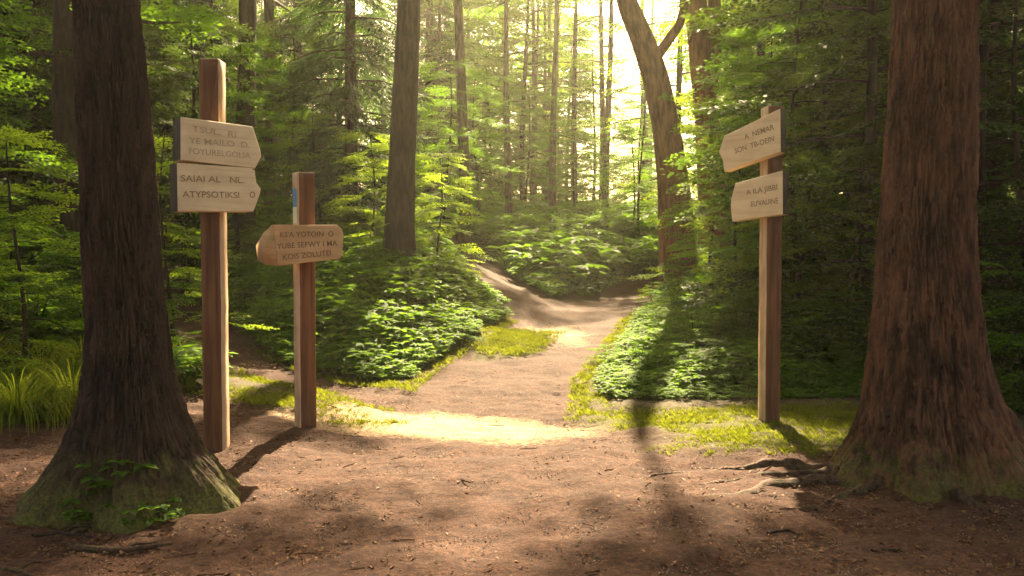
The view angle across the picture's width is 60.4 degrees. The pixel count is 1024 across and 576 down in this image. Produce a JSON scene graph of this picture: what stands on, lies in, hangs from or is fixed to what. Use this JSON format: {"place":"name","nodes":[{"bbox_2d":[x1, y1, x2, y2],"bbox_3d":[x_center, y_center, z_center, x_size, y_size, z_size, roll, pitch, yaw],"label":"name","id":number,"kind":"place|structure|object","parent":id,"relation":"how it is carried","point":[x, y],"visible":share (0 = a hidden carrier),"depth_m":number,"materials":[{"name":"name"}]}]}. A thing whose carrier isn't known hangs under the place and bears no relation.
{"place":"outdoors","nodes":[
{"label":"outdoors","id":0,"kind":"place"},
{"bbox_2d":[38,237,664,437],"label":"path","id":1,"kind":"structure","parent":0,"point":[586,324],"depth_m":11.11,"materials":[{"name":"brown soil"}]},
{"bbox_2d":[0,226,1023,575],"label":"ground","id":2,"kind":"structure","parent":0,"point":[440,486],"depth_m":5.12,"materials":[{"name":"brown soil"}]},
{"bbox_2d":[0,284,56,387],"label":"shrub","id":3,"kind":"object","parent":2,"relation":"on","point":[8,322],"visible":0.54,"depth_m":8.79,"materials":[{"name":"green plant"}]},
{"bbox_2d":[9,0,51,236],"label":"conifer tree","id":4,"kind":"object","parent":2,"relation":"on","point":[24,172],"visible":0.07,"depth_m":18.20,"materials":[{"name":"green plant"}]},
{"bbox_2d":[0,324,63,385],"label":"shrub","id":5,"kind":"object","parent":2,"relation":"on","point":[3,365],"depth_m":8.27,"materials":[{"name":"green plant"}]},
{"bbox_2d":[0,208,72,285],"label":"shrub","id":6,"kind":"object","parent":2,"relation":"on","point":[21,254],"visible":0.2,"depth_m":12.14,"materials":[{"name":"green plant"}]},
{"bbox_2d":[0,0,79,321],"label":"understory tree","id":7,"kind":"object","parent":2,"relation":"on","point":[11,24],"visible":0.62,"depth_m":10.87,"materials":[{"name":"green plant"}]},
{"bbox_2d":[0,350,81,423],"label":"grass tussock","id":8,"kind":"object","parent":2,"relation":"on","point":[71,379],"depth_m":7.82,"materials":[{"name":"green plant"}]},
{"bbox_2d":[0,357,81,435],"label":"grass tussock","id":9,"kind":"object","parent":2,"relation":"on","point":[11,401],"depth_m":7.41,"materials":[{"name":"green plant"}]},
{"bbox_2d":[0,242,81,345],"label":"shrub","id":10,"kind":"object","parent":2,"relation":"on","point":[70,263],"visible":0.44,"depth_m":10.04,"materials":[{"name":"green plant"}]},
{"bbox_2d":[0,337,81,386],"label":"grass tussock","id":11,"kind":"object","parent":2,"relation":"on","point":[50,359],"depth_m":8.64,"materials":[{"name":"green plant"}]},
{"bbox_2d":[0,123,83,388],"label":"understory tree","id":12,"kind":"object","parent":2,"relation":"on","point":[20,136],"visible":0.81,"depth_m":8.67,"materials":[{"name":"green plant"}]},
{"bbox_2d":[0,242,83,346],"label":"shrub","id":13,"kind":"object","parent":2,"relation":"on","point":[60,300],"visible":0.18,"depth_m":10.19,"materials":[{"name":"green plant"}]},
{"bbox_2d":[14,382,76,427],"bbox_3d":[-4.015,1.028,7.745,0.826,0.408,0.888,1,2,16],"label":"grass tussock","id":14,"kind":"object","parent":2,"relation":"on","point":[64,416],"depth_m":7.59,"materials":[{"name":"green plant"}]},
{"bbox_2d":[20,332,83,380],"bbox_3d":[-4.435,0.751,9.042,1.245,0.613,1.394,0,2,-5],"label":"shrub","id":15,"kind":"object","parent":2,"relation":"on","point":[73,356],"depth_m":8.84,"materials":[{"name":"green plant"}]},
{"bbox_2d":[0,0,157,233],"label":"tall tree","id":16,"kind":"object","parent":2,"relation":"on","point":[11,173],"visible":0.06,"depth_m":16.80,"materials":[{"name":"green plant"}]},
{"bbox_2d":[0,0,174,236],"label":"broadleaf tree","id":17,"kind":"object","parent":2,"relation":"on","point":[46,126],"visible":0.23,"depth_m":13.52,"materials":[{"name":"green plant"}]},
{"bbox_2d":[0,0,196,240],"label":"broadleaf tree","id":18,"kind":"object","parent":2,"relation":"on","point":[35,112],"visible":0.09,"depth_m":16.39,"materials":[{"name":"green plant"}]},
{"bbox_2d":[75,459,158,509],"bbox_3d":[-2.291,1.188,5.144,0.467,0.389,0.390,0,2,0],"label":"seedling","id":19,"kind":"object","parent":2,"relation":"on","point":[99,482],"visible":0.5,"depth_m":5.07,"materials":[{"name":"green plant"}]},
{"bbox_2d":[0,232,237,388],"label":"undergrowth","id":20,"kind":"object","parent":2,"relation":"on","point":[180,350],"visible":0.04,"depth_m":9.88,"materials":[{"name":"green plant"}]},
{"bbox_2d":[65,542,172,552],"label":"fallen branch","id":21,"kind":"object","parent":2,"relation":"on","point":[101,549],"visible":0.99,"depth_m":4.50,"materials":[{"name":"brown wood"}]},
{"bbox_2d":[0,0,241,541],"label":"redwood tree","id":22,"kind":"object","parent":2,"relation":"on","point":[131,405],"visible":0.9,"depth_m":5.29,"materials":[{"name":"brown plant"}]},
{"bbox_2d":[0,0,242,278],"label":"tall tree","id":23,"kind":"object","parent":2,"relation":"on","point":[64,128],"visible":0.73,"depth_m":13.28,"materials":[{"name":"brown plant"}]},
{"bbox_2d":[11,0,262,252],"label":"broadleaf tree","id":24,"kind":"object","parent":2,"relation":"on","point":[167,92],"visible":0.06,"depth_m":18.17,"materials":[{"name":"green plant"}]},
{"bbox_2d":[121,497,184,525],"bbox_3d":[-2.030,1.292,4.966,0.331,0.154,0.295,-1,2,-26],"label":"seedling","id":25,"kind":"object","parent":2,"relation":"on","point":[142,505],"visible":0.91,"depth_m":4.93,"materials":[{"name":"green plant"}]},
{"bbox_2d":[142,0,235,250],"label":"conifer tree","id":26,"kind":"object","parent":2,"relation":"on","point":[168,128],"visible":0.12,"depth_m":21.72,"materials":[{"name":"green plant"}]},
{"bbox_2d":[144,0,263,199],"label":"conifer tree","id":27,"kind":"object","parent":2,"relation":"on","point":[218,41],"visible":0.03,"depth_m":28.59,"materials":[{"name":"green plant"}]},
{"bbox_2d":[169,59,260,450],"bbox_3d":[-2.316,-0.101,6.812,0.651,3.327,0.372,-2,3,-40],"label":"signpost","id":28,"kind":"object","parent":2,"relation":"on","point":[213,181],"visible":0.99,"depth_m":6.78,"materials":[{"name":"brown wood"}]},
{"bbox_2d":[154,129,279,337],"bbox_3d":[-4.575,-0.562,11.676,2.160,3.085,2.418,2,3,44],"label":"understory tree","id":29,"kind":"object","parent":2,"relation":"on","point":[188,237],"visible":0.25,"depth_m":11.77,"materials":[{"name":"green plant"}]},
{"bbox_2d":[141,3,300,280],"bbox_3d":[-6.327,-2.547,16.850,4.475,5.547,4.274,0,2,-1],"label":"broadleaf tree","id":30,"kind":"object","parent":2,"relation":"on","point":[228,28],"visible":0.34,"depth_m":16.70,"materials":[{"name":"green plant"}]},
{"bbox_2d":[146,0,303,213],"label":"broadleaf tree","id":31,"kind":"object","parent":2,"relation":"on","point":[258,28],"visible":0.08,"depth_m":23.66,"materials":[{"name":"green plant"}]},
{"bbox_2d":[162,38,294,268],"bbox_3d":[-5.564,-2.444,17.314,3.148,4.906,3.154,1,2,30],"label":"understory tree","id":32,"kind":"object","parent":2,"relation":"on","point":[258,130],"visible":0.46,"depth_m":17.30,"materials":[{"name":"green plant"}]},
{"bbox_2d":[231,0,255,232],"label":"tall tree","id":33,"kind":"object","parent":2,"relation":"on","point":[247,11],"visible":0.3,"depth_m":19.86,"materials":[{"name":"brown plant"}]},
{"bbox_2d":[229,0,330,209],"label":"slender tree","id":34,"kind":"object","parent":2,"relation":"on","point":[269,11],"visible":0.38,"depth_m":24.71,"materials":[{"name":"grey plant"}]},
{"bbox_2d":[233,0,362,200],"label":"conifer tree","id":35,"kind":"object","parent":2,"relation":"on","point":[286,26],"visible":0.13,"depth_m":35.52,"materials":[{"name":"green plant"}]},
{"bbox_2d":[256,172,342,427],"bbox_3d":[-1.842,0.258,7.645,0.718,2.521,0.292,-1,2,-20],"label":"signpost","id":36,"kind":"object","parent":2,"relation":"on","point":[303,243],"visible":0.98,"depth_m":7.62,"materials":[{"name":"brown wood"}]},
{"bbox_2d":[229,30,369,201],"bbox_3d":[-6.098,-3.903,23.800,4.874,6.041,4.655,0,2,-2],"label":"broadleaf tree","id":37,"kind":"object","parent":2,"relation":"on","point":[282,46],"visible":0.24,"depth_m":23.56,"materials":[{"name":"green plant"}]},
{"bbox_2d":[261,104,369,224],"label":"understory tree","id":38,"kind":"object","parent":2,"relation":"on","point":[303,126],"visible":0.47,"depth_m":19.18,"materials":[{"name":"green plant"}]},
{"bbox_2d":[261,0,433,203],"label":"broadleaf tree","id":39,"kind":"object","parent":2,"relation":"on","point":[310,41],"visible":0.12,"depth_m":26.73,"materials":[{"name":"green plant"}]},
{"bbox_2d":[262,0,435,215],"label":"conifer tree","id":40,"kind":"object","parent":2,"relation":"on","point":[348,94],"visible":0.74,"depth_m":19.61,"materials":[{"name":"green plant"}]},
{"bbox_2d":[321,129,423,252],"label":"understory tree","id":41,"kind":"object","parent":2,"relation":"on","point":[376,146],"visible":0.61,"depth_m":16.72,"materials":[{"name":"green plant"}]},
{"bbox_2d":[184,208,571,381],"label":"undergrowth","id":42,"kind":"object","parent":2,"relation":"on","point":[368,307],"visible":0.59,"depth_m":13.89,"materials":[{"name":"green plant"}]},
{"bbox_2d":[312,0,448,196],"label":"broadleaf tree","id":43,"kind":"object","parent":2,"relation":"on","point":[395,15],"visible":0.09,"depth_m":30.62,"materials":[{"name":"green plant"}]},
{"bbox_2d":[382,0,419,256],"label":"tall tree","id":44,"kind":"object","parent":2,"relation":"on","point":[399,231],"visible":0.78,"depth_m":15.71,"materials":[{"name":"brown plant"}]},
{"bbox_2d":[343,0,517,202],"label":"hazy tree","id":45,"kind":"object","parent":2,"relation":"on","point":[439,32],"visible":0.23,"depth_m":37.80,"materials":[{"name":"green plant"}]},
{"bbox_2d":[385,0,499,203],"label":"conifer tree","id":46,"kind":"object","parent":2,"relation":"on","point":[430,16],"visible":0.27,"depth_m":39.35,"materials":[{"name":"green plant"}]},
{"bbox_2d":[386,59,522,239],"bbox_3d":[-1.850,-3.456,23.824,4.314,5.348,4.121,0,2,0],"label":"young tree","id":47,"kind":"object","parent":2,"relation":"on","point":[475,75],"visible":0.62,"depth_m":23.68,"materials":[{"name":"green plant"}]},
{"bbox_2d":[415,150,495,276],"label":"understory tree","id":48,"kind":"object","parent":2,"relation":"on","point":[451,188],"visible":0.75,"depth_m":17.33,"materials":[{"name":"green plant"}]},
{"bbox_2d":[453,0,472,254],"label":"tall tree","id":49,"kind":"object","parent":2,"relation":"on","point":[462,120],"visible":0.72,"depth_m":23.34,"materials":[{"name":"brown plant"}]},
{"bbox_2d":[416,75,540,230],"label":"young tree","id":50,"kind":"object","parent":2,"relation":"on","point":[495,136],"visible":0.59,"depth_m":28.77,"materials":[{"name":"green plant"}]},
{"bbox_2d":[419,0,542,198],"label":"hazy tree","id":51,"kind":"object","parent":2,"relation":"on","point":[489,49],"visible":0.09,"depth_m":45.59,"materials":[{"name":"green plant"}]},
{"bbox_2d":[463,0,513,213],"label":"slender tree","id":52,"kind":"object","parent":2,"relation":"on","point":[508,175],"visible":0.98,"depth_m":29.76,"materials":[{"name":"brown plant"}]},
{"bbox_2d":[450,52,536,205],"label":"young tree","id":53,"kind":"object","parent":2,"relation":"on","point":[512,118],"visible":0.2,"depth_m":41.66,"materials":[{"name":"green plant"}]},
{"bbox_2d":[444,0,570,196],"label":"hazy tree","id":54,"kind":"object","parent":2,"relation":"on","point":[511,30],"visible":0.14,"depth_m":48.87,"materials":[{"name":"green plant"}]},
{"bbox_2d":[0,340,1023,575],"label":"leaf litter","id":55,"kind":"object","parent":2,"relation":"on","point":[473,559],"visible":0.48,"depth_m":4.91,"materials":[{"name":"brown plant"}]},
{"bbox_2d":[26,197,1018,281],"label":"forest floor plants","id":56,"kind":"object","parent":2,"relation":"on","point":[493,216],"visible":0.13,"depth_m":24.60,"materials":[{"name":"green plant"}]},
{"bbox_2d":[482,85,570,213],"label":"young tree","id":57,"kind":"object","parent":2,"relation":"on","point":[529,132],"visible":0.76,"depth_m":33.73,"materials":[{"name":"green plant"}]},
{"bbox_2d":[491,0,579,201],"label":"slender tree","id":58,"kind":"object","parent":2,"relation":"on","point":[534,128],"visible":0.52,"depth_m":41.74,"materials":[{"name":"brown plant"}]},
{"bbox_2d":[469,0,605,202],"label":"hazy tree","id":59,"kind":"object","parent":2,"relation":"on","point":[545,3],"visible":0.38,"depth_m":43.49,"materials":[{"name":"green plant"}]},
{"bbox_2d":[462,0,614,200],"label":"broadleaf tree","id":60,"kind":"object","parent":2,"relation":"on","point":[524,69],"visible":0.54,"depth_m":39.69,"materials":[{"name":"green plant"}]},
{"bbox_2d":[510,0,572,209],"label":"slender tree","id":61,"kind":"object","parent":2,"relation":"on","point":[552,161],"visible":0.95,"depth_m":34.51,"materials":[{"name":"brown plant"}]},
{"bbox_2d":[500,7,612,203],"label":"hazy tree","id":62,"kind":"object","parent":2,"relation":"on","point":[558,149],"visible":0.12,"depth_m":55.50,"materials":[{"name":"green plant"}]},
{"bbox_2d":[483,0,635,198],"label":"distant tree","id":63,"kind":"object","parent":2,"relation":"on","point":[582,34],"visible":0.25,"depth_m":49.63,"materials":[{"name":"green plant"}]},
{"bbox_2d":[516,14,620,201],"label":"distant tree","id":64,"kind":"object","parent":2,"relation":"on","point":[596,56],"visible":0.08,"depth_m":59.56,"materials":[{"name":"green plant"}]},
{"bbox_2d":[530,111,622,213],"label":"young tree","id":65,"kind":"object","parent":2,"relation":"on","point":[574,141],"visible":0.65,"depth_m":36.91,"materials":[{"name":"green plant"}]},
{"bbox_2d":[539,0,615,202],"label":"slender tree","id":66,"kind":"object","parent":2,"relation":"on","point":[574,69],"visible":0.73,"depth_m":42.87,"materials":[{"name":"brown plant"}]},
{"bbox_2d":[453,214,720,298],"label":"undergrowth","id":67,"kind":"object","parent":2,"relation":"on","point":[476,240],"visible":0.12,"depth_m":22.80,"materials":[{"name":"green plant"}]},
{"bbox_2d":[551,42,635,204],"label":"young tree","id":68,"kind":"object","parent":2,"relation":"on","point":[592,76],"visible":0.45,"depth_m":43.59,"materials":[{"name":"green plant"}]},
{"bbox_2d":[567,0,631,205],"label":"slender tree","id":69,"kind":"object","parent":2,"relation":"on","point":[601,79],"visible":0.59,"depth_m":43.53,"materials":[{"name":"brown plant"}]},
{"bbox_2d":[569,0,662,207],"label":"slender tree","id":70,"kind":"object","parent":2,"relation":"on","point":[606,149],"visible":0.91,"depth_m":37.54,"materials":[{"name":"brown plant"}]},
{"bbox_2d":[585,125,657,215],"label":"young tree","id":71,"kind":"object","parent":2,"relation":"on","point":[635,157],"visible":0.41,"depth_m":32.68,"materials":[{"name":"green plant"}]},
{"bbox_2d":[609,83,656,203],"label":"young tree","id":72,"kind":"object","parent":2,"relation":"on","point":[632,98],"visible":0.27,"depth_m":45.86,"materials":[{"name":"green plant"}]},
{"bbox_2d":[574,103,697,235],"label":"young tree","id":73,"kind":"object","parent":2,"relation":"on","point":[638,189],"visible":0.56,"depth_m":28.93,"materials":[{"name":"green plant"}]},
{"bbox_2d":[616,0,695,289],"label":"curved tree","id":74,"kind":"object","parent":2,"relation":"on","point":[649,52],"visible":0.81,"depth_m":19.62,"materials":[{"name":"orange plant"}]},
{"bbox_2d":[560,0,756,194],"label":"broadleaf tree","id":75,"kind":"object","parent":2,"relation":"on","point":[679,74],"visible":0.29,"depth_m":30.90,"materials":[{"name":"green plant"}]},
{"bbox_2d":[628,118,758,280],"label":"understory tree","id":76,"kind":"object","parent":2,"relation":"on","point":[703,231],"visible":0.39,"depth_m":18.44,"materials":[{"name":"green plant"}]},
{"bbox_2d":[664,293,741,344],"bbox_3d":[2.607,0.562,12.669,1.267,0.989,1.307,-1,2,-14],"label":"shrub","id":77,"kind":"object","parent":2,"relation":"on","point":[699,312],"visible":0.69,"depth_m":12.43,"materials":[{"name":"green plant"}]},
{"bbox_2d":[686,0,727,262],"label":"tree","id":78,"kind":"object","parent":2,"relation":"on","point":[699,46],"visible":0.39,"depth_m":21.62,"materials":[{"name":"plant"}]},
{"bbox_2d":[670,122,815,300],"bbox_3d":[3.910,-1.067,14.847,2.435,3.477,2.726,1,2,22],"label":"understory tree","id":79,"kind":"object","parent":2,"relation":"on","point":[752,173],"visible":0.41,"depth_m":14.67,"materials":[{"name":"green plant"}]},
{"bbox_2d":[697,295,795,338],"bbox_3d":[3.229,0.580,12.543,1.514,0.994,1.538,0,2,-3],"label":"shrub","id":80,"kind":"object","parent":2,"relation":"on","point":[732,320],"visible":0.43,"depth_m":12.32,"materials":[{"name":"green plant"}]},
{"bbox_2d":[615,0,879,207],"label":"broadleaf tree","id":81,"kind":"object","parent":2,"relation":"on","point":[676,45],"visible":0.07,"depth_m":22.50,"materials":[{"name":"green plant"}]},
{"bbox_2d":[719,106,787,421],"bbox_3d":[2.306,-0.061,8.255,0.296,3.231,0.698,-2,3,-40],"label":"signpost","id":82,"kind":"object","parent":2,"relation":"on","point":[763,197],"visible":0.98,"depth_m":8.13,"materials":[{"name":"brown wood"}]},
{"bbox_2d":[652,0,889,210],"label":"broadleaf tree","id":83,"kind":"object","parent":2,"relation":"on","point":[689,94],"visible":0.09,"depth_m":20.17,"materials":[{"name":"green plant"}]},
{"bbox_2d":[669,26,875,287],"bbox_3d":[4.789,-2.066,15.796,4.184,5.186,3.996,-1,2,-15],"label":"broadleaf tree","id":84,"kind":"object","parent":2,"relation":"on","point":[733,41],"visible":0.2,"depth_m":15.60,"materials":[{"name":"green plant"}]},
{"bbox_2d":[664,0,887,322],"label":"broadleaf tree","id":85,"kind":"object","parent":2,"relation":"on","point":[782,27],"visible":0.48,"depth_m":13.77,"materials":[{"name":"green plant"}]},
{"bbox_2d":[539,225,1023,413],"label":"undergrowth","id":86,"kind":"object","parent":2,"relation":"on","point":[808,376],"visible":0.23,"depth_m":10.99,"materials":[{"name":"green plant"}]},
{"bbox_2d":[674,0,888,256],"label":"understory tree","id":87,"kind":"object","parent":2,"relation":"on","point":[778,7],"visible":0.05,"depth_m":17.77,"materials":[{"name":"green plant"}]},
{"bbox_2d":[711,241,853,316],"bbox_3d":[4.002,0.075,12.987,2.092,1.582,2.027,0,2,1],"label":"shrub","id":88,"kind":"object","parent":2,"relation":"on","point":[750,289],"visible":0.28,"depth_m":12.87,"materials":[{"name":"green plant"}]},
{"bbox_2d":[698,118,877,322],"bbox_3d":[4.443,-0.788,13.162,2.726,3.477,2.435,2,3,42],"label":"understory tree","id":89,"kind":"object","parent":2,"relation":"on","point":[799,134],"visible":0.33,"depth_m":12.87,"materials":[{"name":"green plant"}]},
{"bbox_2d":[711,0,890,261],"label":"broadleaf tree","id":90,"kind":"object","parent":2,"relation":"on","point":[792,7],"visible":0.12,"depth_m":15.86,"materials":[{"name":"green plant"}]},
{"bbox_2d":[751,313,851,360],"bbox_3d":[3.715,0.792,11.429,1.572,0.938,1.608,2,3,36],"label":"shrub","id":91,"kind":"object","parent":2,"relation":"on","point":[812,340],"visible":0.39,"depth_m":11.11,"materials":[{"name":"green plant"}]},
{"bbox_2d":[755,154,881,337],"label":"understory tree","id":92,"kind":"object","parent":2,"relation":"on","point":[857,233],"visible":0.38,"depth_m":12.25,"materials":[{"name":"green plant"}]},
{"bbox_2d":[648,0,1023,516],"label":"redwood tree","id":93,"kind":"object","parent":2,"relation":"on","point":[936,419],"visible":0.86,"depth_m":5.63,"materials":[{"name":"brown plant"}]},
{"bbox_2d":[654,0,1023,318],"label":"broadleaf tree","id":94,"kind":"object","parent":2,"relation":"on","point":[869,126],"visible":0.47,"depth_m":12.19,"materials":[{"name":"green plant"}]},
{"bbox_2d":[704,0,1013,240],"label":"tall tree","id":95,"kind":"object","parent":2,"relation":"on","point":[769,5],"visible":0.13,"depth_m":17.19,"materials":[{"name":"green plant"}]},
{"bbox_2d":[720,0,1014,228],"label":"broadleaf tree","id":96,"kind":"object","parent":2,"relation":"on","point":[756,91],"visible":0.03,"depth_m":18.27,"materials":[{"name":"green plant"}]},
{"bbox_2d":[719,2,1023,280],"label":"broadleaf tree","id":97,"kind":"object","parent":2,"relation":"on","point":[814,28],"visible":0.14,"depth_m":13.60,"materials":[{"name":"green plant"}]},
{"bbox_2d":[765,0,1023,340],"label":"broadleaf tree","id":98,"kind":"object","parent":2,"relation":"on","point":[984,116],"visible":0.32,"depth_m":10.98,"materials":[{"name":"green plant"}]},
{"bbox_2d":[823,0,1023,347],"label":"broadleaf tree","id":99,"kind":"object","parent":2,"relation":"on","point":[1017,146],"visible":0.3,"depth_m":10.55,"materials":[{"name":"green plant"}]},
{"bbox_2d":[861,0,1023,303],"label":"broadleaf tree","id":100,"kind":"object","parent":2,"relation":"on","point":[988,170],"visible":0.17,"depth_m":12.29,"materials":[{"name":"green plant"}]},
{"bbox_2d":[983,0,1009,311],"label":"tall tree","id":101,"kind":"object","parent":2,"relation":"on","point":[991,165],"visible":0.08,"depth_m":13.65,"materials":[{"name":"green plant"}]},
{"bbox_2d":[980,260,1023,395],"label":"shrub","id":102,"kind":"object","parent":2,"relation":"on","point":[995,342],"visible":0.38,"depth_m":9.20,"materials":[{"name":"green plant"}]},
{"bbox_2d":[985,306,1023,373],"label":"shrub","id":103,"kind":"object","parent":2,"relation":"on","point":[1001,315],"visible":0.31,"depth_m":9.97,"materials":[{"name":"green plant"}]},
{"bbox_2d":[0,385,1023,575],"bbox_3d":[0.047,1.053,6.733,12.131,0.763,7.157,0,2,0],"label":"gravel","id":104,"kind":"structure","parent":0,"point":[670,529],"depth_m":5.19,"materials":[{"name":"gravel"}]},
{"bbox_2d":[182,305,858,457],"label":"grass","id":105,"kind":"structure","parent":0,"point":[500,332],"depth_m":8.98,"materials":[{"name":"green plant"}]},
{"bbox_2d":[225,0,1021,202],"label":"sky","id":106,"kind":"structure","parent":0,"point":[618,37],"materials":[{"name":"white"}]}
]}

